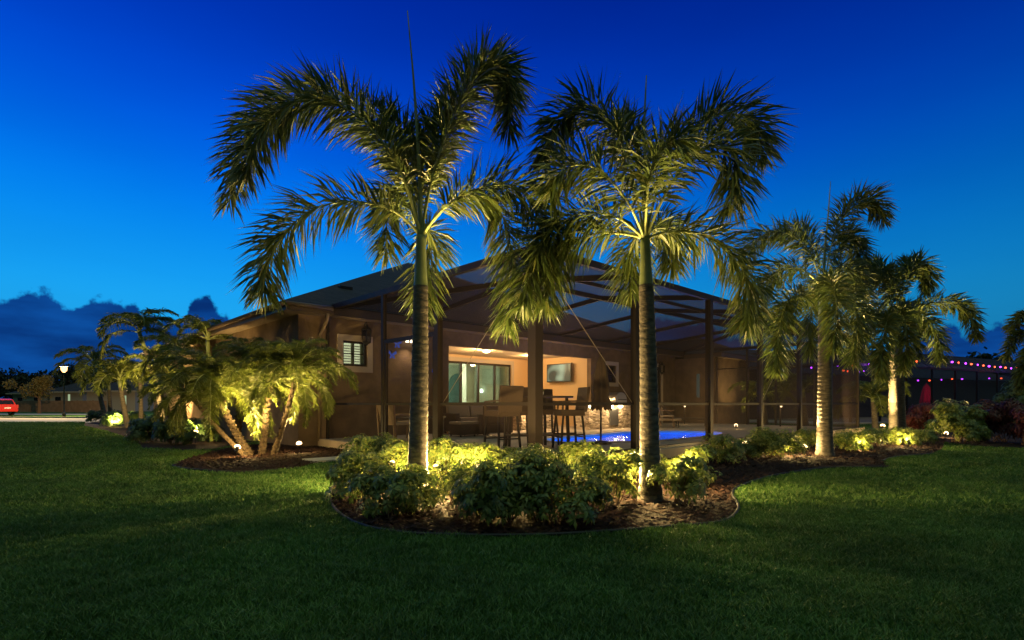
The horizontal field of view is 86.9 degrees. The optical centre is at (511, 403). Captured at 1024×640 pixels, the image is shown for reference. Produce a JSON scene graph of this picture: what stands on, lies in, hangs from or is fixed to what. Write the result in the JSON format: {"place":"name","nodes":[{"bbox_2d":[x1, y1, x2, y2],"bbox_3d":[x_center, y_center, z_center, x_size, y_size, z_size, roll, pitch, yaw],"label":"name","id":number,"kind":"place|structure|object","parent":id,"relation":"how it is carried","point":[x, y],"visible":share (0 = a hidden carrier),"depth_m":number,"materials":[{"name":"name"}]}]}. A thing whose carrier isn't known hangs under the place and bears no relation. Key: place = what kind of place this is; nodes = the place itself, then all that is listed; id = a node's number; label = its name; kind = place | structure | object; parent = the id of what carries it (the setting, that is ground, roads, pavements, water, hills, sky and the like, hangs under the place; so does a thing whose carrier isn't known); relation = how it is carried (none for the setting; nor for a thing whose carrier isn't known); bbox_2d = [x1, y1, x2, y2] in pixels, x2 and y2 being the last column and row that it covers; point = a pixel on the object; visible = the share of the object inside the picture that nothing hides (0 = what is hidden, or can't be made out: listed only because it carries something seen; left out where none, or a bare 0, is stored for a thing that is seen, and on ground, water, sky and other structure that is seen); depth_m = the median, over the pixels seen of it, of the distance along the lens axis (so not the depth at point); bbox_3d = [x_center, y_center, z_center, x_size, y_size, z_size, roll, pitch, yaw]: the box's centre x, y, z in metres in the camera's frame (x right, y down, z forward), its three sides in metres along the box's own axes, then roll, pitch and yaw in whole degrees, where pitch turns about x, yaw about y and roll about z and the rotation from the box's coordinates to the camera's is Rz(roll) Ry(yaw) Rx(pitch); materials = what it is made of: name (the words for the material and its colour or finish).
{"place":"outdoors","nodes":[
{"label":"outdoors","id":0,"kind":"place"},
{"bbox_2d":[0,418,98,422],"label":"road","id":1,"kind":"structure","parent":0,"point":[42,419],"depth_m":37.86,"materials":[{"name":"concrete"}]},
{"bbox_2d":[79,379,153,411],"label":"house","id":2,"kind":"structure","parent":0,"point":[131,400],"depth_m":78.00,"materials":[{"name":"beige"}]},
{"bbox_2d":[0,411,1023,639],"bbox_3d":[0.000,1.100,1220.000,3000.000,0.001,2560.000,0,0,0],"label":"lawn","id":3,"kind":"structure","parent":0,"point":[148,413],"depth_m":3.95,"materials":[{"name":"plant"}]},
{"bbox_2d":[0,399,17,414],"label":"parked car","id":4,"kind":"object","parent":3,"relation":"on","point":[10,406],"visible":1,"depth_m":50.62,"materials":[{"name":"red paint"}]},
{"bbox_2d":[0,367,24,398],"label":"tree","id":5,"kind":"object","parent":3,"relation":"on","point":[3,378],"visible":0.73,"depth_m":109.97,"materials":[{"name":"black plant"}]},
{"bbox_2d":[0,366,28,399],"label":"tree","id":6,"kind":"object","parent":3,"relation":"on","point":[14,372],"visible":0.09,"depth_m":117.59,"materials":[{"name":"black plant"}]},
{"bbox_2d":[2,374,54,412],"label":"tree","id":7,"kind":"object","parent":3,"relation":"on","point":[40,387],"visible":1,"depth_m":62.66,"materials":[{"name":"green plant"}]},
{"bbox_2d":[9,369,51,390],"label":"tree","id":8,"kind":"object","parent":3,"relation":"on","point":[26,377],"visible":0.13,"depth_m":109.08,"materials":[{"name":"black plant"}]},
{"bbox_2d":[6,386,58,403],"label":"house","id":9,"kind":"structure","parent":3,"relation":"on","point":[17,396],"depth_m":92.00,"materials":[{"name":"beige"}]},
{"bbox_2d":[0,416,84,417],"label":"kerb","id":10,"kind":"structure","parent":3,"relation":"on","point":[41,417],"depth_m":42.14,"materials":[{"name":"grey concrete"}]},
{"bbox_2d":[16,400,106,412],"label":"fence","id":11,"kind":"object","parent":3,"relation":"on","point":[76,406],"visible":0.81,"depth_m":68.00,"materials":[{"name":"brown wood"}]},
{"bbox_2d":[60,364,67,415],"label":"street lamp","id":12,"kind":"object","parent":3,"relation":"on","point":[64,369],"visible":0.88,"depth_m":45.95,"materials":[{"name":"black metal"}]},
{"bbox_2d":[45,382,94,400],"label":"house","id":13,"kind":"structure","parent":3,"relation":"on","point":[72,392],"depth_m":84.00,"materials":[{"name":"beige brick"}]},
{"bbox_2d":[48,358,118,386],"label":"tree","id":14,"kind":"object","parent":3,"relation":"on","point":[60,374],"visible":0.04,"depth_m":94.67,"materials":[{"name":"green plant"}]},
{"bbox_2d":[48,359,148,388],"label":"tree","id":15,"kind":"object","parent":3,"relation":"on","point":[58,383],"visible":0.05,"depth_m":92.42,"materials":[{"name":"green plant"}]},
{"bbox_2d":[95,307,181,418],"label":"garden palm","id":16,"kind":"object","parent":3,"relation":"on","point":[139,321],"visible":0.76,"depth_m":23.75,"materials":[{"name":"green plant"}]},
{"bbox_2d":[84,421,254,449],"bbox_3d":[-17.672,1.094,24.962,2.802,0.001,31.675,0,0,-42],"label":"mulch bed","id":17,"kind":"object","parent":3,"relation":"on","point":[122,431],"visible":0.44,"depth_m":14.94,"materials":[{"name":"brown wood"}]},
{"bbox_2d":[52,343,130,417],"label":"garden palm","id":18,"kind":"object","parent":17,"relation":"on","point":[90,355],"visible":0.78,"depth_m":29.74,"materials":[{"name":"green plant"}]},
{"bbox_2d":[85,410,101,421],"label":"shrub","id":19,"kind":"object","parent":17,"relation":"on","point":[92,415],"visible":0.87,"depth_m":31.92,"materials":[{"name":"green plant"}]},
{"bbox_2d":[79,369,136,411],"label":"garden palm","id":20,"kind":"object","parent":17,"relation":"on","point":[108,390],"visible":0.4,"depth_m":30.91,"materials":[{"name":"green plant"}]},
{"bbox_2d":[72,360,149,427],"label":"garden palm","id":21,"kind":"object","parent":17,"relation":"on","point":[105,376],"visible":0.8,"depth_m":24.61,"materials":[{"name":"green plant"}]},
{"bbox_2d":[99,409,122,426],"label":"shrub","id":22,"kind":"object","parent":17,"relation":"on","point":[110,418],"visible":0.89,"depth_m":25.77,"materials":[{"name":"green plant"}]},
{"bbox_2d":[106,358,150,418],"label":"garden palm","id":23,"kind":"object","parent":17,"relation":"on","point":[140,384],"visible":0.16,"depth_m":25.87,"materials":[{"name":"green plant"}]},
{"bbox_2d":[124,415,168,442],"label":"shrub","id":24,"kind":"object","parent":17,"relation":"on","point":[138,428],"visible":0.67,"depth_m":15.08,"materials":[{"name":"green plant"}]},
{"bbox_2d":[118,343,176,418],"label":"garden palm","id":25,"kind":"object","parent":17,"relation":"on","point":[137,355],"visible":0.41,"depth_m":21.57,"materials":[{"name":"green plant"}]},
{"bbox_2d":[133,333,212,419],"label":"garden palm","id":26,"kind":"object","parent":17,"relation":"on","point":[186,343],"visible":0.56,"depth_m":18.52,"materials":[{"name":"green plant"}]},
{"bbox_2d":[151,419,197,444],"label":"shrub","id":27,"kind":"object","parent":17,"relation":"on","point":[160,429],"visible":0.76,"depth_m":14.25,"materials":[{"name":"green plant"}]},
{"bbox_2d":[161,314,232,417],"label":"garden palm","id":28,"kind":"object","parent":17,"relation":"on","point":[202,326],"visible":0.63,"depth_m":16.98,"materials":[{"name":"green plant"}]},
{"bbox_2d":[191,418,224,442],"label":"shrub","id":29,"kind":"object","parent":17,"relation":"on","point":[202,435],"visible":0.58,"depth_m":15.34,"materials":[{"name":"green plant"}]},
{"bbox_2d":[183,446,341,470],"bbox_3d":[-5.324,1.094,11.728,3.468,0.001,6.267,0,0,0],"label":"mulch bed","id":30,"kind":"object","parent":3,"relation":"on","point":[270,458],"visible":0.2,"depth_m":11.46,"materials":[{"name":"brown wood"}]},
{"bbox_2d":[137,364,247,455],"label":"date palm","id":31,"kind":"object","parent":30,"relation":"on","point":[196,401],"visible":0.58,"depth_m":10.70,"materials":[{"name":"green plant"}]},
{"bbox_2d":[137,345,289,454],"bbox_3d":[-6.119,-0.064,11.424,2.796,2.416,3.020,0,0,0],"label":"date palm","id":32,"kind":"object","parent":30,"relation":"on","point":[201,361],"visible":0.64,"depth_m":10.88,"materials":[{"name":"green plant"}]},
{"bbox_2d":[210,335,274,446],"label":"date palm","id":33,"kind":"object","parent":30,"relation":"on","point":[240,421],"visible":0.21,"depth_m":13.65,"materials":[{"name":"green plant"}]},
{"bbox_2d":[208,338,333,454],"bbox_3d":[-5.277,-0.149,11.817,2.656,2.529,2.700,0,0,0],"label":"date palm","id":34,"kind":"object","parent":30,"relation":"on","point":[262,445],"visible":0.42,"depth_m":11.53,"materials":[{"name":"green plant"}]},
{"bbox_2d":[233,337,360,454],"bbox_3d":[-4.443,-0.144,11.336,2.375,2.534,2.392,0,0,0],"label":"date palm","id":35,"kind":"object","parent":30,"relation":"on","point":[297,357],"visible":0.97,"depth_m":10.97,"materials":[{"name":"green plant"}]},
{"bbox_2d":[139,263,756,446],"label":"house","id":36,"kind":"structure","parent":3,"relation":"on","point":[483,377],"depth_m":17.06,"materials":[{"name":"beige paint"}]},
{"bbox_2d":[337,334,372,372],"bbox_3d":[-4.379,-1.355,14.756,1.025,0.993,0.485,0,0,-43],"label":"window","id":37,"kind":"structure","parent":36,"relation":"in","point":[353,354],"depth_m":14.76,"materials":[{"name":"brown metal"}]},
{"bbox_2d":[449,357,513,401],"bbox_3d":[-1.705,-0.480,22.038,4.782,2.760,0.170,0,0,-43],"label":"sliding door","id":38,"kind":"structure","parent":36,"relation":"in","point":[510,364],"depth_m":22.37,"materials":[{"name":"brown metal"}]},
{"bbox_2d":[547,363,571,381],"bbox_3d":[2.014,-1.300,22.656,0.201,0.760,1.340,0,0,-43],"label":"television","id":39,"kind":"object","parent":36,"relation":"attached to","point":[562,372],"visible":1,"depth_m":22.54,"materials":[{"name":"grey glass"}]},
{"bbox_2d":[606,361,618,386],"bbox_3d":[4.021,-1.245,22.478,1.202,1.030,0.175,0,0,-43],"label":"window","id":40,"kind":"structure","parent":36,"relation":"in","point":[611,377],"depth_m":22.70,"materials":[{"name":"grey metal"}]},
{"bbox_2d":[657,364,662,422],"bbox_3d":[6.622,-0.480,24.943,1.044,2.760,0.165,0,0,-43],"label":"window","id":41,"kind":"structure","parent":36,"relation":"in","point":[658,374],"depth_m":25.18,"materials":[{"name":"glass"}]},
{"bbox_2d":[173,432,1023,536],"bbox_3d":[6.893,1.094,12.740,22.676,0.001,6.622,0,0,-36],"label":"mulch bed","id":42,"kind":"object","parent":3,"relation":"on","point":[515,526],"visible":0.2,"depth_m":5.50,"materials":[{"name":"brown wood"}]},
{"bbox_2d":[324,450,397,503],"bbox_3d":[-1.647,0.806,6.096,0.753,0.603,0.786,0,0,13],"label":"shrub","id":43,"kind":"object","parent":42,"relation":"on","point":[357,464],"visible":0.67,"depth_m":5.90,"materials":[{"name":"green plant"}]},
{"bbox_2d":[338,432,395,462],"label":"shrub","id":44,"kind":"object","parent":42,"relation":"on","point":[365,445],"visible":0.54,"depth_m":8.79,"materials":[{"name":"green plant"}]},
{"bbox_2d":[363,437,408,473],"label":"shrub","id":45,"kind":"object","parent":42,"relation":"on","point":[398,450],"visible":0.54,"depth_m":7.94,"materials":[{"name":"green plant"}]},
{"bbox_2d":[344,463,432,518],"bbox_3d":[-1.184,0.851,5.242,0.761,0.542,0.630,0,0,36],"label":"shrub","id":46,"kind":"object","parent":42,"relation":"on","point":[392,485],"visible":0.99,"depth_m":5.15,"materials":[{"name":"green plant"}]},
{"bbox_2d":[202,10,579,470],"bbox_3d":[-1.407,-1.850,6.554,4.426,5.906,2.182,0,0,-12],"label":"palm tree","id":47,"kind":"object","parent":42,"relation":"on","point":[425,150],"visible":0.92,"depth_m":6.23,"materials":[{"name":"green plant"}]},
{"bbox_2d":[392,463,455,513],"bbox_3d":[-0.909,0.848,5.581,0.709,0.533,0.767,0,0,0],"label":"shrub","id":48,"kind":"object","parent":42,"relation":"on","point":[425,477],"visible":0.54,"depth_m":5.47,"materials":[{"name":"green plant"}]},
{"bbox_2d":[427,434,462,472],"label":"shrub","id":49,"kind":"object","parent":42,"relation":"on","point":[439,448],"visible":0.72,"depth_m":8.05,"materials":[{"name":"green plant"}]},
{"bbox_2d":[429,458,474,503],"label":"shrub","id":50,"kind":"object","parent":42,"relation":"on","point":[455,472],"visible":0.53,"depth_m":5.74,"materials":[{"name":"green plant"}]},
{"bbox_2d":[445,442,517,468],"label":"shrub","id":51,"kind":"object","parent":42,"relation":"on","point":[472,453],"visible":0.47,"depth_m":7.54,"materials":[{"name":"green plant"}]},
{"bbox_2d":[450,453,549,524],"bbox_3d":[-0.111,0.780,4.936,0.908,0.670,1.107,0,0,0],"label":"shrub","id":52,"kind":"object","parent":42,"relation":"on","point":[485,494],"visible":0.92,"depth_m":4.67,"materials":[{"name":"green plant"}]},
{"bbox_2d":[502,446,560,466],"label":"shrub","id":53,"kind":"object","parent":42,"relation":"on","point":[554,455],"visible":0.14,"depth_m":8.38,"materials":[{"name":"green plant"}]},
{"bbox_2d":[497,443,614,528],"bbox_3d":[0.383,0.736,5.019,1.169,0.752,0.828,0,0,21],"label":"shrub","id":54,"kind":"object","parent":42,"relation":"on","point":[547,475],"visible":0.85,"depth_m":4.82,"materials":[{"name":"green plant"}]},
{"bbox_2d":[557,438,606,477],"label":"shrub","id":55,"kind":"object","parent":42,"relation":"on","point":[578,446],"visible":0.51,"depth_m":7.94,"materials":[{"name":"green plant"}]},
{"bbox_2d":[569,449,614,491],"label":"shrub","id":56,"kind":"object","parent":42,"relation":"on","point":[583,463],"visible":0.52,"depth_m":5.89,"materials":[{"name":"green plant"}]},
{"bbox_2d":[329,466,887,536],"bbox_3d":[2.120,1.078,6.757,9.202,0.030,4.202,0,0,-6],"label":"lawn edging","id":57,"kind":"object","parent":42,"relation":"on","point":[556,533],"visible":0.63,"depth_m":4.65,"materials":[{"name":"black"}]},
{"bbox_2d":[579,447,643,506],"bbox_3d":[1.078,0.794,5.880,0.695,0.628,0.654,0,0,0],"label":"shrub","id":58,"kind":"object","parent":42,"relation":"on","point":[620,466],"visible":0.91,"depth_m":5.81,"materials":[{"name":"green plant"}]},
{"bbox_2d":[621,448,668,478],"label":"shrub","id":59,"kind":"object","parent":42,"relation":"on","point":[636,471],"visible":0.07,"depth_m":7.86,"materials":[{"name":"green plant"}]},
{"bbox_2d":[498,63,797,503],"bbox_3d":[1.482,-1.363,6.079,3.144,4.929,2.421,0,0,-26],"label":"palm tree","id":60,"kind":"object","parent":42,"relation":"on","point":[753,136],"visible":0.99,"depth_m":6.00,"materials":[{"name":"green plant"}]},
{"bbox_2d":[646,456,709,505],"bbox_3d":[1.787,0.824,5.833,0.651,0.566,0.566,0,0,19],"label":"shrub","id":61,"kind":"object","parent":42,"relation":"on","point":[692,483],"visible":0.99,"depth_m":5.74,"materials":[{"name":"green plant"}]},
{"bbox_2d":[660,444,722,486],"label":"shrub","id":62,"kind":"object","parent":42,"relation":"on","point":[703,451],"visible":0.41,"depth_m":7.13,"materials":[{"name":"green plant"}]},
{"bbox_2d":[698,433,746,463],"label":"shrub","id":63,"kind":"object","parent":42,"relation":"on","point":[725,446],"visible":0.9,"depth_m":9.79,"materials":[{"name":"green plant"}]},
{"bbox_2d":[732,438,760,456],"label":"shrub","id":64,"kind":"object","parent":42,"relation":"on","point":[742,441],"visible":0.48,"depth_m":11.12,"materials":[{"name":"green plant"}]},
{"bbox_2d":[743,426,809,458],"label":"shrub","id":65,"kind":"object","parent":42,"relation":"on","point":[770,441],"visible":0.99,"depth_m":10.72,"materials":[{"name":"green plant"}]},
{"bbox_2d":[786,427,816,447],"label":"shrub","id":66,"kind":"object","parent":42,"relation":"on","point":[804,434],"visible":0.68,"depth_m":13.36,"materials":[{"name":"green plant"}]},
{"bbox_2d":[727,178,901,456],"bbox_3d":[6.383,-1.852,11.455,4.695,5.903,2.699,0,0,-42],"label":"palm tree","id":67,"kind":"object","parent":42,"relation":"on","point":[838,288],"visible":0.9,"depth_m":11.22,"materials":[{"name":"green plant"}]},
{"bbox_2d":[833,426,875,450],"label":"shrub","id":68,"kind":"object","parent":42,"relation":"on","point":[857,439],"visible":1,"depth_m":12.44,"materials":[{"name":"green plant"}]},
{"bbox_2d":[846,250,904,437],"bbox_3d":[10.429,-1.864,15.890,1.967,5.931,3.619,0,0,36],"label":"palm tree","id":69,"kind":"object","parent":42,"relation":"on","point":[883,371],"visible":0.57,"depth_m":14.80,"materials":[{"name":"green plant"}]},
{"bbox_2d":[865,427,891,445],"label":"shrub","id":70,"kind":"object","parent":42,"relation":"on","point":[881,434],"visible":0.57,"depth_m":13.73,"materials":[{"name":"green plant"}]},
{"bbox_2d":[879,426,922,445],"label":"shrub","id":71,"kind":"object","parent":42,"relation":"on","point":[900,439],"visible":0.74,"depth_m":13.97,"materials":[{"name":"green plant"}]},
{"bbox_2d":[909,428,939,443],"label":"shrub","id":72,"kind":"object","parent":42,"relation":"on","point":[929,435],"visible":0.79,"depth_m":14.71,"materials":[{"name":"green plant"}]},
{"bbox_2d":[865,244,988,436],"bbox_3d":[11.941,-1.950,16.348,4.783,6.107,3.256,0,0,-15],"label":"palm tree","id":73,"kind":"object","parent":42,"relation":"on","point":[915,331],"visible":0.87,"depth_m":16.11,"materials":[{"name":"green plant"}]},
{"bbox_2d":[727,379,796,424],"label":"garden palm","id":74,"kind":"object","parent":3,"relation":"on","point":[752,392],"visible":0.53,"depth_m":23.95,"materials":[{"name":"green plant"}]},
{"bbox_2d":[740,350,817,418],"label":"house","id":75,"kind":"structure","parent":3,"relation":"on","point":[788,411],"depth_m":37.37,"materials":[{"name":"brown paint"}]},
{"bbox_2d":[765,371,817,425],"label":"garden palm","id":76,"kind":"object","parent":3,"relation":"on","point":[807,381],"visible":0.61,"depth_m":22.93,"materials":[{"name":"green plant"}]},
{"bbox_2d":[860,380,911,429],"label":"garden palm","id":77,"kind":"object","parent":3,"relation":"on","point":[871,389],"visible":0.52,"depth_m":21.43,"materials":[{"name":"green plant"}]},
{"bbox_2d":[920,426,1023,447],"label":"mulch bed","id":78,"kind":"object","parent":3,"relation":"on","point":[1017,443],"visible":0.25,"depth_m":15.73,"materials":[{"name":"brown soil"}]},
{"bbox_2d":[905,403,937,429],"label":"shrub","id":79,"kind":"object","parent":78,"relation":"on","point":[922,415],"visible":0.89,"depth_m":21.74,"materials":[{"name":"red plant"}]},
{"bbox_2d":[929,397,993,442],"bbox_3d":[12.804,0.459,15.444,1.452,1.298,1.186,0,0,0],"label":"shrub","id":80,"kind":"object","parent":78,"relation":"on","point":[965,424],"visible":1,"depth_m":15.24,"materials":[{"name":"green plant"}]},
{"bbox_2d":[972,397,1023,441],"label":"shrub","id":81,"kind":"object","parent":78,"relation":"on","point":[998,416],"visible":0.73,"depth_m":15.29,"materials":[{"name":"red plant"}]},
{"bbox_2d":[992,380,1023,423],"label":"shrub","id":82,"kind":"object","parent":78,"relation":"on","point":[1005,394],"visible":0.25,"depth_m":22.25,"materials":[{"name":"green plant"}]},
{"bbox_2d":[995,308,1023,392],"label":"palm tree","id":83,"kind":"object","parent":78,"relation":"on","point":[1012,333],"visible":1,"depth_m":16.95,"materials":[{"name":"green plant"}]},
{"bbox_2d":[1008,404,1023,444],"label":"shrub","id":84,"kind":"object","parent":78,"relation":"on","point":[1018,411],"visible":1,"depth_m":14.49,"materials":[{"name":"red plant"}]},
{"bbox_2d":[928,346,1017,360],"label":"tree","id":85,"kind":"object","parent":3,"relation":"on","point":[985,355],"visible":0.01,"depth_m":60.81,"materials":[{"name":"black plant"}]},
{"bbox_2d":[0,0,1023,397],"label":"sky","id":86,"kind":"structure","parent":0,"point":[108,108],"materials":[{"name":"blue"}]},
{"bbox_2d":[318,423,864,470],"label":"pool terrace","id":87,"kind":"structure","parent":0,"point":[741,430],"depth_m":14.93,"materials":[{"name":"brown"}]},
{"bbox_2d":[376,405,409,440],"bbox_3d":[-2.672,0.447,12.270,0.555,0.903,0.600,0,0,31],"label":"dining chair","id":88,"kind":"object","parent":87,"relation":"on","point":[392,416],"visible":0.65,"depth_m":12.05,"materials":[{"name":"beige"}]},
{"bbox_2d":[449,421,475,436],"bbox_3d":[-1.359,0.692,14.929,0.560,0.410,0.520,0,0,-43],"label":"footstool","id":89,"kind":"object","parent":87,"relation":"on","point":[461,428],"visible":1,"depth_m":14.74,"materials":[{"name":"brown wicker"}]},
{"bbox_2d":[443,405,482,433],"bbox_3d":[-1.190,0.432,16.671,2.000,0.930,0.840,0,0,-43],"label":"sofa","id":90,"kind":"object","parent":87,"relation":"on","point":[451,413],"visible":0.32,"depth_m":16.35,"materials":[{"name":"brown wicker"}]},
{"bbox_2d":[478,406,512,434],"bbox_3d":[-0.484,0.453,15.286,0.940,0.888,0.740,0,0,-7],"label":"armchair","id":91,"kind":"object","parent":87,"relation":"on","point":[492,425],"visible":0.44,"depth_m":14.90,"materials":[{"name":"brown wicker"}]},
{"bbox_2d":[483,385,523,451],"bbox_3d":[-0.167,0.280,10.268,0.535,1.239,0.634,0,0,-35],"label":"bar chair","id":92,"kind":"object","parent":87,"relation":"on","point":[510,393],"visible":0.96,"depth_m":10.08,"materials":[{"name":"brown wicker"}]},
{"bbox_2d":[503,387,527,447],"bbox_3d":[0.101,0.280,11.261,0.535,1.239,0.634,0,0,5],"label":"bar chair","id":93,"kind":"object","parent":87,"relation":"on","point":[524,408],"visible":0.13,"depth_m":11.03,"materials":[{"name":"brown wicker"}]},
{"bbox_2d":[507,396,572,446],"bbox_3d":[0.545,0.368,11.200,1.040,1.062,1.040,0,0,-29],"label":"bar table","id":94,"kind":"object","parent":87,"relation":"on","point":[545,434],"visible":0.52,"depth_m":11.10,"materials":[{"name":"brown"}]},
{"bbox_2d":[543,389,559,444],"bbox_3d":[0.719,0.280,12.039,0.535,1.239,0.634,0,0,-10],"label":"bar chair","id":95,"kind":"object","parent":87,"relation":"on","point":[548,410],"visible":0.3,"depth_m":12.24,"materials":[{"name":"brown wicker"}]},
{"bbox_2d":[551,387,589,447],"bbox_3d":[1.186,0.280,10.910,0.634,1.239,0.535,0,0,-15],"label":"bar chair","id":96,"kind":"object","parent":87,"relation":"on","point":[583,394],"visible":0.91,"depth_m":10.73,"materials":[{"name":"brown wicker"}]},
{"bbox_2d":[513,392,630,429],"bbox_3d":[2.400,0.232,19.567,5.170,1.330,1.921,0,0,-43],"label":"outdoor kitchen","id":97,"kind":"object","parent":87,"relation":"on","point":[618,416],"visible":0.29,"depth_m":19.55,"materials":[{"name":"stone"}]},
{"bbox_2d":[326,247,859,453],"bbox_3d":[4.231,-1.020,17.250,17.785,3.840,7.565,0,0,-43],"label":"screen enclosure","id":98,"kind":"object","parent":87,"relation":"on","point":[687,319],"visible":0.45,"depth_m":13.91,"materials":[{"name":"brown metal"}]},
{"bbox_2d":[590,353,611,444],"bbox_3d":[1.994,-0.123,12.100,0.488,2.040,0.483,0,0,0],"label":"closed umbrella","id":99,"kind":"object","parent":87,"relation":"on","point":[600,389],"visible":0.88,"depth_m":12.01,"materials":[{"name":"brown fabric"}]},
{"bbox_2d":[554,433,715,440],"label":"swimming pool","id":100,"kind":"structure","parent":87,"relation":"in","point":[630,434],"depth_m":16.91,"materials":[{"name":"liquid"}]},
{"bbox_2d":[559,433,704,441],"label":"water","id":101,"kind":"structure","parent":100,"relation":"in","point":[624,436],"depth_m":15.45,"materials":[{"name":"blue liquid"}]},
{"bbox_2d":[749,418,888,424],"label":"neighbour patio","id":102,"kind":"structure","parent":0,"point":[790,420],"depth_m":30.73,"materials":[{"name":"beige concrete"}]},
{"bbox_2d":[749,349,1021,421],"bbox_3d":[34.587,-1.075,41.218,40.446,4.350,7.050,0,0,-27],"label":"screen enclosure","id":103,"kind":"object","parent":102,"relation":"on","point":[972,384],"visible":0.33,"depth_m":33.78,"materials":[{"name":"brown metal"}]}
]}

